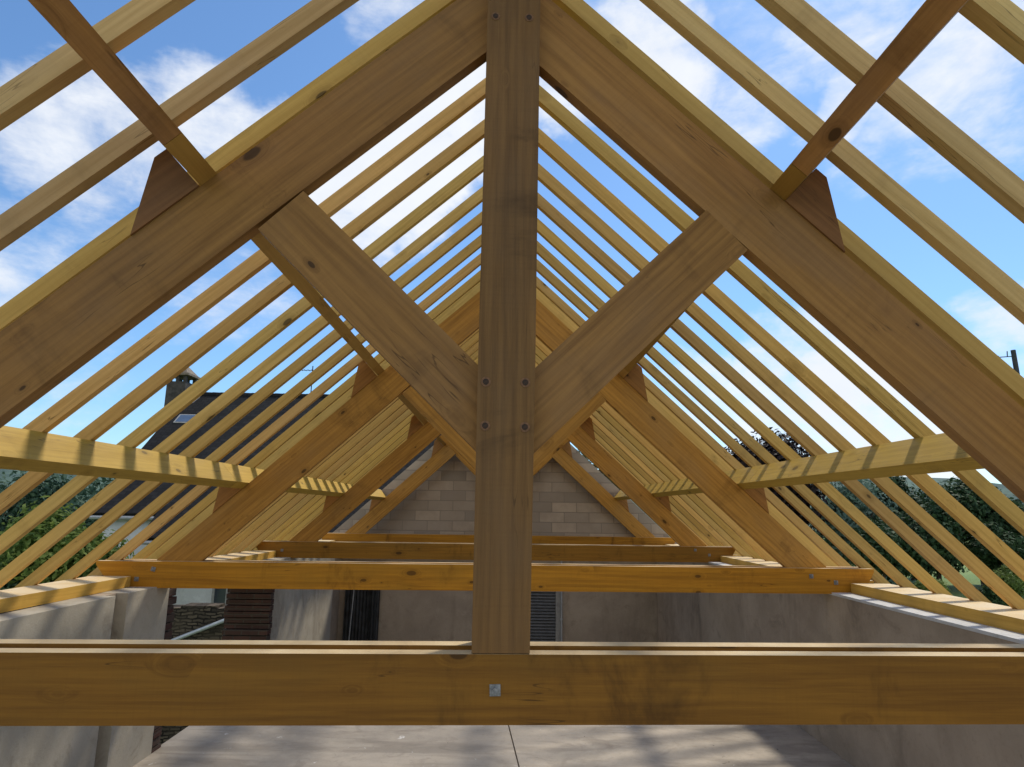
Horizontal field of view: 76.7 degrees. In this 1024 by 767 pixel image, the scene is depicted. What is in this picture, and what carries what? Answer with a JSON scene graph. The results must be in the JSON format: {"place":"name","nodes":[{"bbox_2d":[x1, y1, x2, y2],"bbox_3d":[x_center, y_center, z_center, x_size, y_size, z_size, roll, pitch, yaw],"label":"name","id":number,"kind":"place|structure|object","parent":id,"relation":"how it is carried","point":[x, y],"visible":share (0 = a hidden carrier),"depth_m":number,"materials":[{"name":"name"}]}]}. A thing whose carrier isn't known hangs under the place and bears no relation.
{"place":"outdoors","nodes":[
{"label":"outdoors","id":0,"kind":"place"},
{"bbox_2d":[89,368,440,604],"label":"slate house","id":1,"kind":"structure","parent":0,"point":[178,386],"depth_m":21.54,"materials":[{"name":"stone"}]},
{"bbox_2d":[211,589,227,604],"bbox_3d":[-8.171,6.294,18.515,0.850,1.400,0.060,1,-11,-1],"label":"window","id":2,"kind":"structure","parent":1,"relation":"in","point":[218,595],"depth_m":18.54,"materials":[{"name":"white glass"}]},
{"bbox_2d":[0,469,1022,536],"bbox_3d":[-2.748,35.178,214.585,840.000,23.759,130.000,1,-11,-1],"label":"hills","id":3,"kind":"structure","parent":0,"point":[1002,487],"depth_m":211.05,"materials":[{"name":"green plant"}]},
{"bbox_2d":[0,0,1023,483],"label":"sky","id":4,"kind":"structure","parent":0,"point":[963,73],"materials":[{"name":"blue"}]},
{"bbox_2d":[823,538,1023,598],"bbox_3d":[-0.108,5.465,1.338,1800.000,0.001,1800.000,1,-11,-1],"label":"ground","id":5,"kind":"structure","parent":0,"point":[973,579],"depth_m":51.73,"materials":[{"name":"green plant"}]},
{"bbox_2d":[0,569,19,589],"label":"garden shrub","id":6,"kind":"object","parent":5,"relation":"on","point":[4,587],"visible":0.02,"depth_m":14.03,"materials":[{"name":"green plant"}]},
{"bbox_2d":[2,495,77,558],"bbox_3d":[-12.609,5.440,15.934,4.335,5.318,3.238,1,-11,-1],"label":"garden shrub","id":7,"kind":"object","parent":5,"relation":"on","point":[24,510],"visible":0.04,"depth_m":15.92,"materials":[{"name":"green plant"}]},
{"bbox_2d":[0,470,92,534],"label":"broadleaf tree","id":8,"kind":"object","parent":5,"relation":"on","point":[47,487],"visible":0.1,"depth_m":35.38,"materials":[{"name":"green leaf"},{"name":"bark"}]},
{"bbox_2d":[0,506,134,588],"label":"garden shrub","id":9,"kind":"object","parent":5,"relation":"on","point":[21,545],"visible":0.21,"depth_m":14.85,"materials":[{"name":"green plant"}]},
{"bbox_2d":[60,477,114,540],"bbox_3d":[-20.318,8.013,33.699,8.241,7.160,6.133,1,-11,-1],"label":"broadleaf tree","id":10,"kind":"object","parent":5,"relation":"on","point":[96,483],"visible":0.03,"depth_m":33.41,"materials":[{"name":"green plant"}]},
{"bbox_2d":[159,603,225,744],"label":"stone wall","id":11,"kind":"structure","parent":5,"relation":"on","point":[189,617],"depth_m":11.58,"materials":[{"name":"grey stone"}]},
{"bbox_2d":[171,619,223,639],"bbox_3d":[-5.568,4.387,11.497,1.075,0.483,0.134,1,-11,-1],"label":"handrail","id":12,"kind":"object","parent":11,"relation":"attached to","point":[198,630],"visible":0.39,"depth_m":11.44,"materials":[{"name":"silver metal"}]},
{"bbox_2d":[133,725,517,766],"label":"floor slab","id":13,"kind":"structure","parent":5,"relation":"on","point":[365,746],"depth_m":5.83,"materials":[{"name":"concrete"}]},
{"bbox_2d":[576,449,619,489],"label":"broadleaf tree","id":14,"kind":"object","parent":5,"relation":"on","point":[599,470],"visible":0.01,"depth_m":41.84,"materials":[{"name":"green plant"}]},
{"bbox_2d":[723,427,835,534],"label":"copper beech","id":15,"kind":"object","parent":5,"relation":"on","point":[779,457],"visible":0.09,"depth_m":47.84,"materials":[{"name":"purple plant"}]},
{"bbox_2d":[809,479,903,566],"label":"broadleaf tree","id":16,"kind":"object","parent":5,"relation":"on","point":[853,499],"visible":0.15,"depth_m":50.03,"materials":[{"name":"green plant"}]},
{"bbox_2d":[846,518,912,583],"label":"broadleaf tree","id":17,"kind":"object","parent":5,"relation":"on","point":[887,530],"visible":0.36,"depth_m":43.25,"materials":[{"name":"green plant"}]},
{"bbox_2d":[870,476,923,580],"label":"broadleaf tree","id":18,"kind":"object","parent":5,"relation":"on","point":[898,481],"visible":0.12,"depth_m":53.30,"materials":[{"name":"green plant"}]},
{"bbox_2d":[868,497,969,580],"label":"broadleaf tree","id":19,"kind":"object","parent":5,"relation":"on","point":[943,518],"visible":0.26,"depth_m":44.92,"materials":[{"name":"green plant"}]},
{"bbox_2d":[895,522,953,581],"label":"broadleaf tree","id":20,"kind":"object","parent":5,"relation":"on","point":[920,560],"visible":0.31,"depth_m":43.84,"materials":[{"name":"green plant"}]},
{"bbox_2d":[913,578,950,592],"bbox_3d":[24.628,12.340,38.404,2.826,1.774,2.066,1,-11,-1],"label":"lawn shrub","id":21,"kind":"object","parent":5,"relation":"on","point":[919,585],"visible":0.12,"depth_m":38.23,"materials":[{"name":"green plant"}]},
{"bbox_2d":[914,476,1023,585],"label":"broadleaf tree","id":22,"kind":"object","parent":5,"relation":"on","point":[972,502],"visible":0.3,"depth_m":48.21,"materials":[{"name":"green plant"}]},
{"bbox_2d":[979,584,1009,606],"bbox_3d":[27.507,12.272,37.180,1.591,2.145,1.571,1,-11,-1],"label":"lawn shrub","id":23,"kind":"object","parent":5,"relation":"on","point":[993,597],"visible":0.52,"depth_m":36.81,"materials":[{"name":"green plant"}]},
{"bbox_2d":[966,521,1023,573],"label":"broadleaf tree","id":24,"kind":"object","parent":5,"relation":"on","point":[1014,542],"visible":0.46,"depth_m":44.61,"materials":[{"name":"green plant"}]},
{"bbox_2d":[982,564,1023,596],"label":"lawn shrub","id":25,"kind":"object","parent":5,"relation":"on","point":[1015,582],"visible":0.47,"depth_m":40.44,"materials":[{"name":"green plant"}]},
{"bbox_2d":[1000,350,1019,373],"bbox_3d":[17.875,4.159,24.158,4.608,11.873,0.740,2,-11,-8],"label":"utility pole","id":26,"kind":"object","parent":5,"relation":"on","point":[1014,361],"visible":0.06,"depth_m":25.23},
{"bbox_2d":[1012,494,1023,534],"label":"broadleaf tree","id":27,"kind":"object","parent":5,"relation":"on","point":[1017,499],"visible":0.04,"depth_m":49.79,"materials":[{"name":"green plant"}]},
{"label":"ground floor","id":28,"kind":"structure","parent":5,"relation":"on","visible":0},
{"bbox_2d":[0,557,341,766],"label":"plastered wall","id":29,"kind":"structure","parent":28,"relation":"on","point":[136,613],"depth_m":5.22,"materials":[{"name":"paint"}]},
{"bbox_2d":[0,590,47,612],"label":"wall plate","id":30,"kind":"object","parent":29,"relation":"on","point":[11,600],"depth_m":4.38,"materials":[{"name":"brown wood"}]},
{"bbox_2d":[0,0,194,130],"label":"rafter","id":31,"kind":"object","parent":30,"relation":"on","point":[29,89],"visible":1,"depth_m":2.10,"materials":[{"name":"brown wood"}]},
{"bbox_2d":[0,0,358,250],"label":"rafter","id":32,"kind":"object","parent":30,"relation":"on","point":[34,209],"visible":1,"depth_m":2.53,"materials":[{"name":"brown wood"}]},
{"bbox_2d":[0,0,455,330],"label":"rafter","id":33,"kind":"object","parent":30,"relation":"on","point":[82,259],"visible":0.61,"depth_m":2.94,"materials":[{"name":"brown wood"}]},
{"bbox_2d":[0,187,482,587],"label":"rafter","id":34,"kind":"object","parent":30,"relation":"on","point":[110,491],"visible":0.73,"depth_m":4.85,"materials":[{"name":"brown wood"}]},
{"bbox_2d":[0,155,483,554],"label":"rafter","id":35,"kind":"object","parent":30,"relation":"on","point":[77,484],"visible":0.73,"depth_m":4.46,"materials":[{"name":"brown wood"}]},
{"bbox_2d":[0,119,484,514],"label":"rafter","id":36,"kind":"object","parent":30,"relation":"on","point":[118,411],"visible":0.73,"depth_m":4.07,"materials":[{"name":"brown wood"}]},
{"bbox_2d":[22,78,485,432],"bbox_3d":[-2.024,-0.230,3.635,5.472,0.083,0.063,-41,-6,-10],"label":"rafter","id":37,"kind":"object","parent":30,"relation":"on","point":[124,362],"visible":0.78,"depth_m":3.70,"materials":[{"name":"brown wood"}]},
{"bbox_2d":[6,576,130,603],"bbox_3d":[-3.484,1.619,5.114,0.335,0.088,1.069,1,-11,-1],"label":"wall plate","id":38,"kind":"object","parent":29,"relation":"on","point":[71,588],"depth_m":5.05,"materials":[{"name":"beige wood"}]},
{"bbox_2d":[205,550,275,559],"bbox_3d":[-3.514,2.095,7.547,0.360,0.088,3.380,1,-11,-1],"label":"wall plate","id":39,"kind":"object","parent":29,"relation":"on","point":[254,555],"depth_m":8.41,"materials":[{"name":"beige wood"}]},
{"bbox_2d":[131,270,480,558],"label":"rafter","id":40,"kind":"object","parent":39,"relation":"on","point":[189,516],"visible":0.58,"depth_m":6.52,"materials":[{"name":"brown wood"}]},
{"bbox_2d":[146,282,479,558],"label":"rafter","id":41,"kind":"object","parent":39,"relation":"on","point":[292,441],"visible":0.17,"depth_m":6.94,"materials":[{"name":"brown wood"}]},
{"bbox_2d":[209,329,478,556],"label":"rafter","id":42,"kind":"object","parent":39,"relation":"on","point":[312,470],"visible":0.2,"depth_m":8.18,"materials":[{"name":"brown wood"}]},
{"bbox_2d":[214,332,478,555],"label":"rafter","id":43,"kind":"object","parent":39,"relation":"on","point":[320,470],"visible":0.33,"depth_m":8.60,"materials":[{"name":"brown wood"}]},
{"bbox_2d":[96,291,873,593],"bbox_3d":[-0.124,0.366,6.199,7.020,3.085,0.233,1,-11,-3],"label":"roof truss","id":44,"kind":"object","parent":29,"relation":"on","point":[184,563],"visible":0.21,"depth_m":5.96,"materials":[{"name":"wood"}]},
{"bbox_2d":[223,463,339,495],"bbox_3d":[-2.536,1.153,7.472,0.080,0.223,3.636,-41,-8,-8],"label":"purlin","id":45,"kind":"object","parent":44,"relation":"on","point":[243,476],"visible":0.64,"depth_m":7.45,"materials":[{"name":"beige wood"}]},
{"bbox_2d":[373,365,424,421],"bbox_3d":[-1.348,0.117,7.739,0.080,0.223,3.636,-41,-8,-8],"label":"purlin","id":46,"kind":"object","parent":44,"relation":"on","point":[378,369],"visible":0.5,"depth_m":7.97,"materials":[{"name":"brown wood"}]},
{"bbox_2d":[618,366,634,377],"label":"purlin","id":47,"kind":"object","parent":44,"relation":"on","point":[623,373],"visible":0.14,"depth_m":6.20,"materials":[{"name":"brown wood"}]},
{"bbox_2d":[656,465,761,496],"bbox_3d":[2.235,1.202,7.716,0.080,0.223,3.636,43,-9,7],"label":"purlin","id":48,"kind":"object","parent":44,"relation":"on","point":[741,477],"visible":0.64,"depth_m":7.71,"materials":[{"name":"beige wood"}]},
{"bbox_2d":[256,415,734,562],"bbox_3d":[-0.172,1.065,9.771,7.020,3.085,0.233,1,-11,-3],"label":"roof truss","id":49,"kind":"object","parent":29,"relation":"on","point":[305,542],"visible":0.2,"depth_m":9.52,"materials":[{"name":"wood"}]},
{"bbox_2d":[331,481,385,499],"bbox_3d":[-2.585,1.876,11.164,0.080,0.223,3.881,-41,-8,-8],"label":"purlin","id":50,"kind":"object","parent":49,"relation":"on","point":[377,494],"visible":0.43,"depth_m":10.19,"materials":[{"name":"beige wood"}]},
{"bbox_2d":[422,419,445,445],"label":"purlin","id":51,"kind":"object","parent":49,"relation":"on","point":[440,440],"visible":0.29,"depth_m":11.95,"materials":[{"name":"brown wood"}]},
{"bbox_2d":[614,482,664,499],"bbox_3d":[2.187,1.907,11.317,0.080,0.223,3.695,43,-9,7],"label":"purlin","id":52,"kind":"object","parent":49,"relation":"on","point":[652,489],"visible":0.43,"depth_m":10.33,"materials":[{"name":"beige wood"}]},
{"bbox_2d":[321,439,674,544],"bbox_3d":[-0.216,1.706,13.050,7.020,3.085,0.215,1,-11,-3],"label":"roof truss","id":53,"kind":"object","parent":29,"relation":"on","point":[442,455],"visible":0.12,"depth_m":12.83,"materials":[{"name":"brown wood"}]},
{"bbox_2d":[0,0,1023,725],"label":"roof truss","id":54,"kind":"object","parent":29,"relation":"on","point":[504,408],"visible":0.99,"depth_m":2.48,"materials":[{"name":"wood"}]},
{"bbox_2d":[0,426,236,487],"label":"purlin","id":55,"kind":"object","parent":54,"relation":"on","point":[27,450],"visible":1,"depth_m":3.83,"materials":[{"name":"beige wood"}]},
{"bbox_2d":[164,132,378,369],"bbox_3d":[-1.300,-0.590,4.131,0.080,0.223,3.711,-41,-8,-8],"label":"purlin","id":56,"kind":"object","parent":54,"relation":"on","point":[186,154],"visible":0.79,"depth_m":3.42,"materials":[{"name":"brown wood"}]},
{"bbox_2d":[28,0,180,145],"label":"purlin","id":57,"kind":"object","parent":56,"relation":"attached to","point":[67,21],"visible":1,"depth_m":1.91,"materials":[{"name":"brown wood"}]},
{"bbox_2d":[624,146,835,371],"bbox_3d":[1.162,-0.556,4.297,0.080,0.223,3.621,43,-9,7],"label":"purlin","id":58,"kind":"object","parent":54,"relation":"on","point":[789,181],"visible":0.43,"depth_m":2.65,"materials":[{"name":"brown wood"}]},
{"bbox_2d":[792,0,968,175],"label":"purlin","id":59,"kind":"object","parent":58,"relation":"attached to","point":[925,25],"visible":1,"depth_m":1.97,"materials":[{"name":"brown wood"}]},
{"bbox_2d":[748,433,983,488],"bbox_3d":[2.283,0.496,4.107,0.080,0.223,3.711,43,-9,7],"label":"purlin","id":60,"kind":"object","parent":54,"relation":"on","point":[939,453],"visible":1,"depth_m":4.01,"materials":[{"name":"beige wood"}]},
{"bbox_2d":[348,590,354,640],"bbox_3d":[-3.157,5.362,12.334,0.192,3.701,0.021,5,-12,-21],"label":"leaning rod","id":61,"kind":"object","parent":28,"relation":"on","point":[351,615],"depth_m":12.51,"materials":[{"name":"grey metal"}]},
{"bbox_2d":[342,590,379,640],"bbox_3d":[-2.938,5.352,12.399,0.680,3.750,0.078,1,-11,-1],"label":"ribbed sheet","id":62,"kind":"object","parent":28,"relation":"on","point":[365,617],"visible":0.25,"depth_m":12.57,"materials":[{"name":"black metal"}]},
{"bbox_2d":[333,444,676,641],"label":"gable wall","id":63,"kind":"structure","parent":28,"relation":"on","point":[441,500],"depth_m":12.87,"materials":[{"name":"concrete"}]},
{"bbox_2d":[560,561,562,641],"bbox_3d":[0.953,5.278,12.501,0.060,3.850,0.068,1,-11,-1],"label":"conduit pipe","id":64,"kind":"object","parent":63,"relation":"attached to","point":[561,618],"visible":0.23,"depth_m":12.62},
{"bbox_2d":[656,562,1023,766],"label":"rendered wall","id":65,"kind":"structure","parent":28,"relation":"on","point":[771,618],"depth_m":5.50,"materials":[{"name":"grey paint"}]},
{"bbox_2d":[508,725,852,766],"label":"floor slab","id":66,"kind":"structure","parent":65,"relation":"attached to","point":[665,746],"depth_m":5.97,"materials":[{"name":"concrete"}]},
{"bbox_2d":[721,556,873,583],"bbox_3d":[3.271,2.260,7.870,0.360,0.088,3.380,1,-11,-1],"label":"wall plate","id":67,"kind":"object","parent":65,"relation":"on","point":[740,561],"depth_m":8.71,"materials":[{"name":"beige wood"}]},
{"bbox_2d":[535,354,751,557],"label":"rafter","id":68,"kind":"object","parent":67,"relation":"on","point":[724,535],"visible":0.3,"depth_m":9.63,"materials":[{"name":"brown wood"}]},
{"bbox_2d":[536,338,776,561],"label":"rafter","id":69,"kind":"object","parent":67,"relation":"on","point":[678,475],"visible":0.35,"depth_m":8.80,"materials":[{"name":"brown wood"}]},
{"bbox_2d":[536,277,851,566],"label":"rafter","id":70,"kind":"object","parent":67,"relation":"on","point":[776,502],"visible":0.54,"depth_m":6.71,"materials":[{"name":"brown wood"}]},
{"bbox_2d":[851,583,1023,633],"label":"wall plate","id":71,"kind":"object","parent":65,"relation":"on","point":[998,616],"depth_m":4.75,"materials":[{"name":"brown wood"}]},
{"bbox_2d":[537,241,917,588],"bbox_3d":[1.923,0.305,5.924,5.472,0.086,0.062,43,-10,5],"label":"rafter","id":72,"kind":"object","parent":71,"relation":"on","point":[829,514],"visible":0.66,"depth_m":5.89,"materials":[{"name":"brown wood"}]},
{"bbox_2d":[537,218,952,595],"bbox_3d":[1.930,0.219,5.492,5.472,0.088,0.062,43,-10,5],"label":"rafter","id":73,"kind":"object","parent":71,"relation":"on","point":[925,578],"visible":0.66,"depth_m":5.46,"materials":[{"name":"brown wood"}]},
{"bbox_2d":[538,193,991,602],"bbox_3d":[1.936,0.135,5.064,5.472,0.088,0.063,43,-10,5],"label":"rafter","id":74,"kind":"object","parent":71,"relation":"on","point":[812,447],"visible":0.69,"depth_m":5.03,"materials":[{"name":"brown wood"}]},
{"bbox_2d":[538,128,1023,580],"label":"rafter","id":75,"kind":"object","parent":71,"relation":"on","point":[927,484],"visible":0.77,"depth_m":4.23,"materials":[{"name":"brown wood"}]},
{"bbox_2d":[538,163,1023,608],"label":"rafter","id":76,"kind":"object","parent":71,"relation":"on","point":[893,491],"visible":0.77,"depth_m":4.62,"materials":[{"name":"brown wood"}]},
{"bbox_2d":[539,85,1023,535],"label":"rafter","id":77,"kind":"object","parent":71,"relation":"on","point":[855,374],"visible":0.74,"depth_m":3.82,"materials":[{"name":"brown wood"}]},
{"bbox_2d":[552,0,1023,407],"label":"rafter","id":78,"kind":"object","parent":71,"relation":"on","point":[989,363],"visible":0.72,"depth_m":3.04,"materials":[{"name":"brown wood"}]},
{"bbox_2d":[639,0,1023,324],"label":"rafter","id":79,"kind":"object","parent":71,"relation":"on","point":[985,274],"visible":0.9,"depth_m":2.62,"materials":[{"name":"brown wood"}]},
{"bbox_2d":[755,0,1023,223],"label":"rafter","id":80,"kind":"object","parent":71,"relation":"on","point":[964,153],"visible":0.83,"depth_m":2.26,"materials":[{"name":"brown wood"}]},
{"bbox_2d":[959,0,1023,63],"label":"rafter","id":81,"kind":"object","parent":71,"relation":"on","point":[1000,23],"visible":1,"depth_m":1.84,"materials":[{"name":"brown wood"}]},
{"bbox_3d":[-0.062,-1.241,6.590,0.080,0.210,14.130,1,-11,-1],"label":"ridge beam","id":82,"kind":"object","parent":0,"visible":0},
{"bbox_2d":[14,212,481,587],"bbox_3d":[-2.047,0.096,5.304,5.472,0.087,0.061,-41,-6,-10],"label":"rafter","id":83,"kind":"object","parent":82,"relation":"on","point":[53,563],"visible":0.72,"depth_m":5.23,"materials":[{"name":"brown wood"}]},
{"bbox_2d":[54,234,481,581],"bbox_3d":[-2.052,0.182,5.747,5.472,0.085,0.060,-41,-6,-10],"label":"rafter","id":84,"kind":"object","parent":82,"relation":"on","point":[120,534],"visible":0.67,"depth_m":5.68,"materials":[{"name":"brown wood"}]},
{"bbox_2d":[86,253,480,576],"bbox_3d":[-2.057,0.264,6.151,5.472,0.083,0.062,-41,-6,-10],"label":"rafter","id":85,"kind":"object","parent":82,"relation":"on","point":[237,458],"visible":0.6,"depth_m":6.09,"materials":[{"name":"brown wood"}]},
{"bbox_2d":[272,420,419,540],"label":"rafter","id":86,"kind":"object","parent":82,"relation":"on","point":[346,480],"visible":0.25,"depth_m":10.26,"materials":[{"name":"brown wood"}]},
{"bbox_2d":[288,439,406,540],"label":"rafter","id":87,"kind":"object","parent":82,"relation":"on","point":[353,484],"visible":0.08,"depth_m":11.10,"materials":[{"name":"brown wood"}]},
{"bbox_2d":[228,341,478,553],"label":"rafter","id":88,"kind":"object","parent":82,"relation":"on","point":[299,497],"visible":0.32,"depth_m":9.01,"materials":[{"name":"brown wood"}]},
{"bbox_2d":[281,417,425,540],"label":"rafter","id":89,"kind":"object","parent":82,"relation":"on","point":[355,479],"visible":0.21,"depth_m":10.68,"materials":[{"name":"brown wood"}]},
{"bbox_2d":[241,350,477,551],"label":"rafter","id":90,"kind":"object","parent":82,"relation":"on","point":[332,477],"visible":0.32,"depth_m":9.41,"materials":[{"name":"brown wood"}]},
{"bbox_2d":[253,358,477,549],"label":"rafter","id":91,"kind":"object","parent":82,"relation":"on","point":[340,478],"visible":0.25,"depth_m":9.84,"materials":[{"name":"brown wood"}]},
{"bbox_2d":[535,347,763,559],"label":"rafter","id":92,"kind":"object","parent":82,"relation":"on","point":[696,500],"visible":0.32,"depth_m":9.22,"materials":[{"name":"brown wood"}]},
{"bbox_2d":[594,432,714,545],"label":"rafter","id":93,"kind":"object","parent":82,"relation":"on","point":[643,481],"visible":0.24,"depth_m":10.92,"materials":[{"name":"brown wood"}]},
{"bbox_2d":[593,424,722,545],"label":"rafter","id":94,"kind":"object","parent":82,"relation":"on","point":[650,480],"visible":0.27,"depth_m":10.48,"materials":[{"name":"brown wood"}]},
{"bbox_2d":[536,288,837,566],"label":"rafter","id":95,"kind":"object","parent":82,"relation":"on","point":[717,460],"visible":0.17,"depth_m":7.13,"materials":[{"name":"brown wood"}]},
{"bbox_2d":[537,259,889,583],"bbox_3d":[1.919,0.383,6.326,5.472,0.088,0.062,43,-10,5],"label":"rafter","id":96,"kind":"object","parent":82,"relation":"on","point":[733,445],"visible":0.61,"depth_m":6.28,"materials":[{"name":"brown wood"}]},
{"bbox_3d":[3.225,2.942,11.354,0.360,0.088,3.200,1,-11,-1],"label":"wall plate","id":97,"kind":"object","parent":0,"visible":0},
{"bbox_2d":[535,362,740,555],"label":"rafter","id":98,"kind":"object","parent":97,"relation":"on","point":[657,479],"visible":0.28,"depth_m":10.06,"materials":[{"name":"brown wood"}]},
{"bbox_2d":[595,439,707,545],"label":"rafter","id":99,"kind":"object","parent":97,"relation":"on","point":[643,485],"visible":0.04,"depth_m":11.35,"materials":[{"name":"brown wood"}]}
]}

